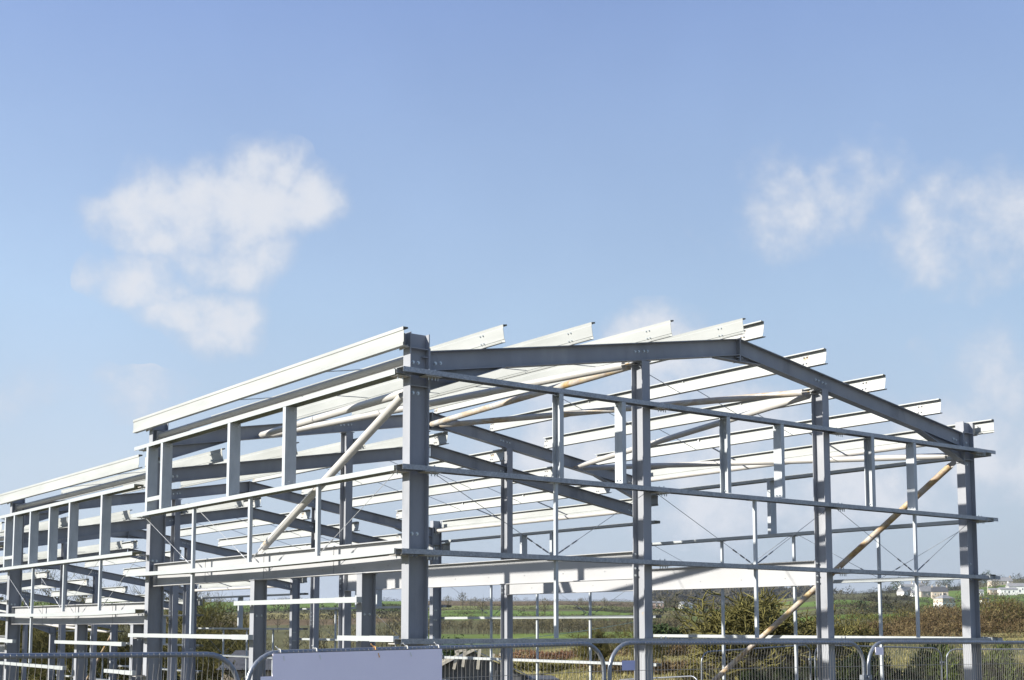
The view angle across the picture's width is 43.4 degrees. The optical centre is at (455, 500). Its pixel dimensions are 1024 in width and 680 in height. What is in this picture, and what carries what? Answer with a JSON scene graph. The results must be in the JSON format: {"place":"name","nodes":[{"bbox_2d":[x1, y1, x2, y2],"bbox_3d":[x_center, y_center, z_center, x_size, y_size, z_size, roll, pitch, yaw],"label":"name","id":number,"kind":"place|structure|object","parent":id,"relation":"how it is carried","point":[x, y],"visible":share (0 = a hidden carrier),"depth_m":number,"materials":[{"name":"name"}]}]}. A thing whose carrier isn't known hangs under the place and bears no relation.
{"place":"outdoors","nodes":[
{"label":"outdoors","id":0,"kind":"place"},
{"bbox_2d":[0,579,1023,679],"bbox_3d":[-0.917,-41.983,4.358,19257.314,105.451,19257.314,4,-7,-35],"label":"ground","id":1,"kind":"structure","parent":0,"point":[279,635],"depth_m":504.37,"materials":[{"name":"green plant"}]},
{"bbox_2d":[0,569,91,679],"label":"bare tree","id":2,"kind":"object","parent":1,"relation":"on","point":[21,631],"visible":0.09,"depth_m":71.95,"materials":[{"name":"brown plant"}]},
{"bbox_2d":[19,664,89,679],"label":"thicket","id":3,"kind":"object","parent":1,"relation":"on","point":[64,677],"visible":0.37,"depth_m":59.26,"materials":[{"name":"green plant"}]},
{"bbox_2d":[0,595,127,679],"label":"bare tree","id":4,"kind":"object","parent":1,"relation":"on","point":[42,645],"visible":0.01,"depth_m":77.98,"materials":[{"name":"brown plant"}]},
{"bbox_2d":[1,569,166,679],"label":"bare tree","id":5,"kind":"object","parent":1,"relation":"on","point":[68,664],"visible":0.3,"depth_m":67.96,"materials":[{"name":"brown plant"}]},
{"bbox_2d":[0,652,239,679],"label":"temporary fence panel","id":6,"kind":"object","parent":1,"relation":"on","point":[148,655],"visible":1,"depth_m":8.80,"materials":[{"name":"metal"}]},
{"bbox_2d":[87,659,164,679],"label":"thicket","id":7,"kind":"object","parent":1,"relation":"on","point":[117,669],"visible":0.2,"depth_m":60.70,"materials":[{"name":"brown plant"}]},
{"bbox_2d":[57,584,249,679],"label":"bare tree","id":8,"kind":"object","parent":1,"relation":"on","point":[202,622],"visible":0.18,"depth_m":74.44,"materials":[{"name":"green plant"}]},
{"bbox_2d":[68,573,268,679],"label":"bare tree","id":9,"kind":"object","parent":1,"relation":"on","point":[210,611],"visible":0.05,"depth_m":76.77,"materials":[{"name":"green plant"}]},
{"bbox_2d":[162,659,248,679],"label":"thicket","id":10,"kind":"object","parent":1,"relation":"on","point":[215,673],"visible":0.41,"depth_m":57.16,"materials":[{"name":"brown plant"}]},
{"bbox_2d":[162,611,285,679],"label":"bare tree","id":11,"kind":"object","parent":1,"relation":"on","point":[202,664],"visible":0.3,"depth_m":65.32,"materials":[{"name":"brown plant"}]},
{"bbox_2d":[216,650,271,679],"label":"shed","id":12,"kind":"structure","parent":1,"relation":"on","point":[239,664],"depth_m":61.75,"materials":[{"name":"metal"}]},
{"bbox_2d":[197,604,400,612],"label":"field hedge","id":13,"kind":"object","parent":1,"relation":"on","point":[289,611],"visible":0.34,"depth_m":734.41,"materials":[{"name":"green plant"}]},
{"bbox_2d":[203,605,400,619],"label":"field hedge","id":14,"kind":"object","parent":1,"relation":"on","point":[307,616],"visible":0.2,"depth_m":583.30,"materials":[{"name":"green plant"}]},
{"bbox_2d":[206,603,397,610],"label":"field hedge","id":15,"kind":"object","parent":1,"relation":"on","point":[284,608],"visible":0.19,"depth_m":799.09,"materials":[{"name":"green plant"}]},
{"bbox_2d":[207,597,398,601],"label":"field hedge","id":16,"kind":"object","parent":1,"relation":"on","point":[306,598],"visible":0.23,"depth_m":1282.95,"materials":[{"name":"green plant"}]},
{"bbox_2d":[209,603,400,620],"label":"field hedge","id":17,"kind":"object","parent":1,"relation":"on","point":[331,612],"visible":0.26,"depth_m":563.57,"materials":[{"name":"green plant"}]},
{"bbox_2d":[336,603,400,605],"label":"field hedge","id":18,"kind":"object","parent":1,"relation":"on","point":[382,604],"visible":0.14,"depth_m":909.19,"materials":[{"name":"green plant"}]},
{"bbox_2d":[246,642,605,679],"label":"temporary fence panel","id":19,"kind":"object","parent":1,"relation":"on","point":[258,661],"visible":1,"depth_m":10.53,"materials":[{"name":"metal"}]},
{"bbox_2d":[260,642,442,679],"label":"hoarding board","id":20,"kind":"object","parent":19,"relation":"hanging from","point":[422,664],"visible":1,"depth_m":9.87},
{"bbox_2d":[428,609,487,613],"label":"field hedge","id":21,"kind":"object","parent":1,"relation":"on","point":[474,611],"visible":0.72,"depth_m":690.54,"materials":[{"name":"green plant"}]},
{"bbox_2d":[442,634,476,655],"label":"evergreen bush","id":22,"kind":"object","parent":1,"relation":"on","point":[448,652],"visible":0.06,"depth_m":109.07,"materials":[{"name":"green plant"}]},
{"bbox_2d":[457,592,466,604],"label":"tree","id":23,"kind":"object","parent":1,"relation":"on","point":[462,598],"visible":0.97,"depth_m":857.70,"materials":[{"name":"grey plant"}]},
{"bbox_2d":[477,597,487,616],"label":"tree","id":24,"kind":"object","parent":1,"relation":"on","point":[482,607],"visible":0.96,"depth_m":597.82,"materials":[{"name":"grey plant"}]},
{"bbox_2d":[442,649,559,679],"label":"blockwork barn","id":25,"kind":"structure","parent":1,"relation":"on","point":[467,667],"depth_m":57.52,"materials":[{"name":"concrete"}]},
{"bbox_2d":[4,600,1023,661],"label":"woodland","id":26,"kind":"object","parent":1,"relation":"on","point":[574,624],"visible":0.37,"depth_m":360.35,"materials":[{"name":"green plant"}]},
{"bbox_2d":[428,622,631,645],"bbox_3d":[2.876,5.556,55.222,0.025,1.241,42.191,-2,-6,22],"label":"hedge","id":27,"kind":"object","parent":1,"relation":"on","point":[550,635],"visible":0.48,"depth_m":60.55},
{"bbox_2d":[428,597,632,601],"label":"field hedge","id":28,"kind":"object","parent":1,"relation":"on","point":[542,600],"visible":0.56,"depth_m":1284.63,"materials":[{"name":"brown plant"}]},
{"bbox_2d":[428,602,633,609],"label":"field hedge","id":29,"kind":"object","parent":1,"relation":"on","point":[564,607],"visible":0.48,"depth_m":825.27,"materials":[{"name":"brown plant"}]},
{"bbox_2d":[428,601,633,605],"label":"field hedge","id":30,"kind":"object","parent":1,"relation":"on","point":[551,602],"visible":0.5,"depth_m":982.61,"materials":[{"name":"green plant"}]},
{"bbox_2d":[444,610,631,618],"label":"field hedge","id":31,"kind":"object","parent":1,"relation":"on","point":[518,613],"visible":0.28,"depth_m":569.77,"materials":[{"name":"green plant"}]},
{"bbox_2d":[539,598,550,615],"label":"tree","id":32,"kind":"object","parent":1,"relation":"on","point":[546,601],"visible":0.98,"depth_m":587.90,"materials":[{"name":"brown plant"}]},
{"bbox_2d":[496,661,616,674],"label":"bramble hedge","id":33,"kind":"object","parent":1,"relation":"on","point":[543,667],"visible":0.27,"depth_m":79.07,"materials":[{"name":"brown plant"}]},
{"bbox_2d":[495,648,630,662],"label":"bramble hedge","id":34,"kind":"object","parent":1,"relation":"on","point":[559,655],"visible":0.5,"depth_m":110.73,"materials":[{"name":"brown plant"}]},
{"bbox_2d":[564,624,631,667],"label":"bare tree","id":35,"kind":"object","parent":1,"relation":"on","point":[604,649],"visible":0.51,"depth_m":66.95,"materials":[{"name":"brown plant"}]},
{"bbox_2d":[573,604,633,612],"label":"field hedge","id":36,"kind":"object","parent":1,"relation":"on","point":[616,610],"visible":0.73,"depth_m":765.07,"materials":[{"name":"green plant"}]},
{"bbox_2d":[619,624,673,660],"bbox_3d":[9.908,7.401,65.287,3.262,2.845,3.396,4,-7,-35],"label":"bare tree","id":37,"kind":"object","parent":1,"relation":"on","point":[659,648],"visible":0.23,"depth_m":64.88,"materials":[{"name":"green plant"}]},
{"bbox_2d":[572,657,721,674],"bbox_3d":[10.431,7.927,61.556,9.632,1.200,4.115,1,-6,-4],"label":"bramble hedge","id":38,"kind":"object","parent":1,"relation":"on","point":[666,666],"visible":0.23,"depth_m":61.07,"materials":[{"name":"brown plant"}]},
{"bbox_2d":[652,601,663,608],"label":"house","id":39,"kind":"structure","parent":1,"relation":"on","point":[655,603],"depth_m":893.88,"materials":[{"name":"brick"}]},
{"bbox_2d":[621,675,697,679],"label":"temporary fence panel","id":40,"kind":"object","parent":1,"relation":"on","point":[689,676],"visible":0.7,"depth_m":31.18,"materials":[{"name":"metal"}]},
{"bbox_2d":[610,637,715,659],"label":"bramble hedge","id":41,"kind":"object","parent":1,"relation":"on","point":[680,649],"visible":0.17,"depth_m":89.16,"materials":[{"name":"brown plant"}]},
{"bbox_2d":[653,621,692,655],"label":"evergreen bush","id":42,"kind":"object","parent":1,"relation":"on","point":[661,629],"visible":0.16,"depth_m":94.31,"materials":[{"name":"green plant"}]},
{"bbox_2d":[652,600,719,612],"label":"field hedge","id":43,"kind":"object","parent":1,"relation":"on","point":[673,606],"visible":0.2,"depth_m":762.66,"materials":[{"name":"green plant"}]},
{"bbox_2d":[679,601,692,608],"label":"house","id":44,"kind":"structure","parent":1,"relation":"on","point":[683,602],"depth_m":875.82,"materials":[{"name":"grey stone"}]},
{"bbox_2d":[652,590,725,615],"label":"field hedge","id":45,"kind":"object","parent":1,"relation":"on","point":[687,604],"visible":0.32,"depth_m":606.10,"materials":[{"name":"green plant"}]},
{"bbox_2d":[664,599,736,607],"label":"field hedge","id":46,"kind":"object","parent":1,"relation":"on","point":[695,602],"visible":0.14,"depth_m":991.29,"materials":[{"name":"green plant"}]},
{"bbox_2d":[652,593,751,606],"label":"field hedge","id":47,"kind":"object","parent":1,"relation":"on","point":[689,599],"visible":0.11,"depth_m":1137.12,"materials":[{"name":"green plant"}]},
{"bbox_2d":[672,664,734,679],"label":"shrub","id":48,"kind":"object","parent":1,"relation":"on","point":[694,673],"visible":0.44,"depth_m":50.76,"materials":[{"name":"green plant"}]},
{"bbox_2d":[653,590,771,606],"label":"field hedge","id":49,"kind":"object","parent":1,"relation":"on","point":[710,602],"visible":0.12,"depth_m":1043.23,"materials":[{"name":"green plant"}]},
{"bbox_2d":[608,641,871,679],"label":"temporary fence panel","id":50,"kind":"object","parent":1,"relation":"on","point":[863,676],"visible":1,"depth_m":12.35,"materials":[{"name":"metal"}]},
{"bbox_2d":[622,660,634,669],"bbox_3d":[1.541,1.467,11.470,0.152,0.085,0.008,4,-7,-35],"label":"site sign","id":51,"kind":"object","parent":50,"relation":"attached to","point":[628,665],"visible":1,"depth_m":11.47,"materials":[{"name":"plastic"}]},
{"bbox_2d":[652,586,840,602],"bbox_3d":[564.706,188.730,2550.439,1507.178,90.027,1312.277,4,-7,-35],"label":"hillside woodland","id":52,"kind":"object","parent":1,"relation":"on","point":[801,590],"visible":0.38,"depth_m":1739.07,"materials":[{"name":"green plant"}]},
{"bbox_2d":[701,645,813,679],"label":"temporary fence panel","id":53,"kind":"object","parent":1,"relation":"on","point":[715,651],"visible":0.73,"depth_m":31.33,"materials":[{"name":"metal"}]},
{"bbox_2d":[670,587,867,679],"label":"bare tree","id":54,"kind":"object","parent":1,"relation":"on","point":[740,619],"visible":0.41,"depth_m":45.51,"materials":[{"name":"green plant"}]},
{"bbox_2d":[516,635,1023,679],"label":"rough grass","id":55,"kind":"structure","parent":1,"relation":"on","point":[623,674],"depth_m":76.50,"materials":[{"name":"plant"}]},
{"bbox_2d":[737,660,842,679],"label":"gorse bush","id":56,"kind":"object","parent":1,"relation":"on","point":[753,674],"visible":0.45,"depth_m":42.45,"materials":[{"name":"green plant"}]},
{"bbox_2d":[783,665,858,679],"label":"gorse bush","id":57,"kind":"object","parent":1,"relation":"on","point":[805,675],"visible":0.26,"depth_m":41.09,"materials":[{"name":"green plant"}]},
{"bbox_2d":[787,608,862,654],"bbox_3d":[16.081,6.295,57.312,4.130,3.272,3.601,4,-7,-35],"label":"bare tree","id":58,"kind":"object","parent":1,"relation":"on","point":[809,626],"visible":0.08,"depth_m":57.49,"materials":[{"name":"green plant"}]},
{"bbox_2d":[834,612,887,658],"bbox_3d":[18.890,6.827,61.965,3.224,2.988,3.997,1,-6,-8],"label":"bare tree","id":59,"kind":"object","parent":1,"relation":"on","point":[857,630],"visible":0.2,"depth_m":61.10,"materials":[{"name":"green plant"}]},
{"bbox_2d":[813,593,909,604],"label":"field hedge","id":60,"kind":"object","parent":1,"relation":"on","point":[834,596],"visible":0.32,"depth_m":837.41,"materials":[{"name":"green plant"}]},
{"bbox_2d":[814,599,912,609],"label":"field hedge","id":61,"kind":"object","parent":1,"relation":"on","point":[836,605],"visible":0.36,"depth_m":541.75,"materials":[{"name":"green plant"}]},
{"bbox_2d":[815,603,922,618],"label":"field hedge","id":62,"kind":"object","parent":1,"relation":"on","point":[869,612],"visible":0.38,"depth_m":397.49,"materials":[{"name":"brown plant"}]},
{"bbox_2d":[834,597,912,605],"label":"field hedge","id":63,"kind":"object","parent":1,"relation":"on","point":[867,602],"visible":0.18,"depth_m":658.32,"materials":[{"name":"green plant"}]},
{"bbox_2d":[814,645,944,679],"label":"temporary fence panel","id":64,"kind":"object","parent":1,"relation":"on","point":[850,646],"visible":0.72,"depth_m":32.82,"materials":[{"name":"metal"}]},
{"bbox_2d":[837,598,921,608],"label":"field hedge","id":65,"kind":"object","parent":1,"relation":"on","point":[845,601],"visible":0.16,"depth_m":598.01,"materials":[{"name":"green plant"}]},
{"bbox_2d":[841,620,926,635],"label":"scrub bush","id":66,"kind":"object","parent":1,"relation":"on","point":[886,627],"visible":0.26,"depth_m":148.18,"materials":[{"name":"brown plant"}]},
{"bbox_2d":[855,594,913,611],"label":"field hedge","id":67,"kind":"object","parent":1,"relation":"on","point":[876,606],"visible":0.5,"depth_m":504.74,"materials":[{"name":"green plant"}]},
{"bbox_2d":[862,593,911,601],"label":"field hedge","id":68,"kind":"object","parent":1,"relation":"on","point":[900,597],"visible":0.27,"depth_m":964.90,"materials":[{"name":"green plant"}]},
{"bbox_2d":[835,644,945,679],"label":"gorse bush","id":69,"kind":"object","parent":1,"relation":"on","point":[857,670],"visible":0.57,"depth_m":40.40,"materials":[{"name":"green plant"}]},
{"bbox_2d":[835,596,947,613],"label":"field hedge","id":70,"kind":"object","parent":1,"relation":"on","point":[899,608],"visible":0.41,"depth_m":473.43,"materials":[{"name":"green plant"}]},
{"bbox_2d":[833,583,960,594],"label":"field hedge","id":71,"kind":"object","parent":1,"relation":"on","point":[889,590],"visible":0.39,"depth_m":1229.69,"materials":[{"name":"green plant"}]},
{"bbox_2d":[890,576,904,589],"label":"tree","id":72,"kind":"object","parent":1,"relation":"on","point":[898,582],"visible":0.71,"depth_m":1177.81,"materials":[{"name":"green plant"}]},
{"bbox_2d":[842,604,961,632],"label":"scrub bush","id":73,"kind":"object","parent":1,"relation":"on","point":[876,618],"visible":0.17,"depth_m":164.13,"materials":[{"name":"brown plant"}]},
{"bbox_2d":[896,585,912,595],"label":"house","id":74,"kind":"structure","parent":1,"relation":"on","point":[900,590],"depth_m":1114.86,"materials":[{"name":"white stone"}]},
{"bbox_2d":[898,583,914,590],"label":"house","id":75,"kind":"structure","parent":1,"relation":"on","point":[912,586],"depth_m":1275.70,"materials":[{"name":"grey stone"}]},
{"bbox_2d":[893,589,959,603],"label":"field hedge","id":76,"kind":"object","parent":1,"relation":"on","point":[911,594],"visible":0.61,"depth_m":980.67,"materials":[{"name":"green plant"}]},
{"bbox_2d":[919,584,937,596],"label":"house","id":77,"kind":"structure","parent":1,"relation":"on","point":[924,591],"depth_m":1053.97,"materials":[{"name":"paint"}]},
{"bbox_2d":[873,604,993,633],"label":"scrub bush","id":78,"kind":"object","parent":1,"relation":"on","point":[911,619],"visible":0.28,"depth_m":156.70,"materials":[{"name":"brown plant"}]},
{"bbox_2d":[870,629,1005,638],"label":"bramble hedge","id":79,"kind":"object","parent":1,"relation":"on","point":[936,634],"visible":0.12,"depth_m":117.05,"materials":[{"name":"green plant"}]},
{"bbox_2d":[930,585,948,598],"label":"house","id":80,"kind":"structure","parent":1,"relation":"on","point":[935,591],"depth_m":1025.13,"materials":[{"name":"paint"}]},
{"bbox_2d":[933,592,954,606],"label":"house","id":81,"kind":"structure","parent":1,"relation":"on","point":[943,598],"depth_m":874.45,"materials":[{"name":"paint"}]},
{"bbox_2d":[867,640,1023,679],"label":"temporary fence panel","id":82,"kind":"object","parent":1,"relation":"on","point":[872,649],"visible":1,"depth_m":14.19,"materials":[{"name":"metal"}]},
{"bbox_2d":[875,647,883,654],"bbox_3d":[4.458,1.580,13.528,0.128,0.080,0.008,4,-7,-35],"label":"site sign","id":83,"kind":"object","parent":82,"relation":"attached to","point":[878,650],"visible":1,"depth_m":13.52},
{"bbox_2d":[941,573,953,587],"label":"tree","id":84,"kind":"object","parent":1,"relation":"on","point":[948,582],"visible":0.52,"depth_m":1347.47,"materials":[{"name":"green plant"}]},
{"bbox_2d":[885,618,1023,637],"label":"bramble hedge","id":85,"kind":"object","parent":1,"relation":"on","point":[1007,628],"visible":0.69,"depth_m":121.27,"materials":[{"name":"green plant"}]},
{"bbox_2d":[920,600,1023,632],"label":"scrub bush","id":86,"kind":"object","parent":1,"relation":"on","point":[982,617],"visible":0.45,"depth_m":148.77,"materials":[{"name":"brown plant"}]},
{"bbox_2d":[925,638,1023,679],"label":"shrub","id":87,"kind":"object","parent":1,"relation":"on","point":[993,663],"visible":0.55,"depth_m":39.18,"materials":[{"name":"green plant"}]},
{"bbox_2d":[946,649,1023,679],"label":"temporary fence panel","id":88,"kind":"object","parent":1,"relation":"on","point":[947,656],"visible":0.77,"depth_m":33.27,"materials":[{"name":"metal"}]},
{"bbox_2d":[946,593,1023,629],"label":"scrub bush","id":89,"kind":"object","parent":1,"relation":"on","point":[988,607],"visible":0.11,"depth_m":163.79,"materials":[{"name":"brown plant"}]},
{"bbox_2d":[957,592,1023,606],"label":"field hedge","id":90,"kind":"object","parent":1,"relation":"on","point":[993,601],"visible":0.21,"depth_m":720.04,"materials":[{"name":"green plant"}]},
{"bbox_2d":[988,588,997,594],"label":"house","id":91,"kind":"structure","parent":1,"relation":"on","point":[991,590],"depth_m":1104.98,"materials":[{"name":"paint"}]},
{"bbox_2d":[988,579,1000,587],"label":"tree","id":92,"kind":"object","parent":1,"relation":"on","point":[995,583],"visible":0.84,"depth_m":1148.00,"materials":[{"name":"green plant"}]},
{"bbox_2d":[988,576,1012,586],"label":"house","id":93,"kind":"structure","parent":1,"relation":"on","point":[1003,580],"depth_m":1324.10,"materials":[{"name":"stone"}]},
{"bbox_2d":[979,591,1022,598],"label":"field hedge","id":94,"kind":"object","parent":1,"relation":"on","point":[1017,594],"visible":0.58,"depth_m":1004.31,"materials":[{"name":"green plant"}]},
{"bbox_2d":[979,591,1023,632],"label":"scrub bush","id":95,"kind":"object","parent":1,"relation":"on","point":[998,608],"visible":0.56,"depth_m":149.89,"materials":[{"name":"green plant"}]},
{"bbox_2d":[979,573,1023,585],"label":"field hedge","id":96,"kind":"object","parent":1,"relation":"on","point":[1011,577],"visible":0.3,"depth_m":1395.38,"materials":[{"name":"green plant"}]},
{"bbox_2d":[997,587,1017,594],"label":"house","id":97,"kind":"structure","parent":1,"relation":"on","point":[1006,590],"depth_m":1094.24,"materials":[{"name":"paint"}]},
{"bbox_2d":[1001,659,1023,679],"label":"shrub","id":98,"kind":"object","parent":1,"relation":"on","point":[1021,673],"visible":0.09,"depth_m":41.37,"materials":[{"name":"green plant"}]},
{"bbox_2d":[1005,582,1023,593],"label":"house","id":99,"kind":"structure","parent":1,"relation":"on","point":[1019,587],"depth_m":1114.61,"materials":[{"name":"grey stone"}]},
{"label":"concrete slab","id":100,"kind":"structure","parent":1,"relation":"on","visible":0},
{"bbox_2d":[0,601,123,679],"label":"steel frame building","id":101,"kind":"structure","parent":100,"relation":"on","point":[50,629],"depth_m":61.55,"materials":[{"name":"metal"}]},
{"bbox_2d":[0,571,203,679],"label":"steel frame building","id":102,"kind":"structure","parent":100,"relation":"on","point":[119,594],"depth_m":50.98,"materials":[{"name":"metal"}]},
{"bbox_2d":[0,540,308,679],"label":"steel frame building","id":103,"kind":"structure","parent":100,"relation":"on","point":[115,547],"depth_m":46.94,"materials":[{"name":"metal"}]},
{"bbox_2d":[0,497,451,679],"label":"steel frame building","id":104,"kind":"structure","parent":100,"relation":"on","point":[124,524],"depth_m":37.32,"materials":[{"name":"metal"}]},
{"bbox_2d":[0,431,661,679],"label":"steel frame building","id":105,"kind":"structure","parent":100,"relation":"on","point":[255,467],"depth_m":28.62,"materials":[{"name":"metal"}]},
{"bbox_2d":[126,318,1002,679],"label":"steel frame building","id":106,"kind":"structure","parent":100,"relation":"on","point":[418,380],"depth_m":20.45,"materials":[{"name":"metal"}]},
{"bbox_2d":[0,0,1023,601],"label":"sky","id":107,"kind":"structure","parent":0,"point":[198,198],"materials":[{"name":"blue"}]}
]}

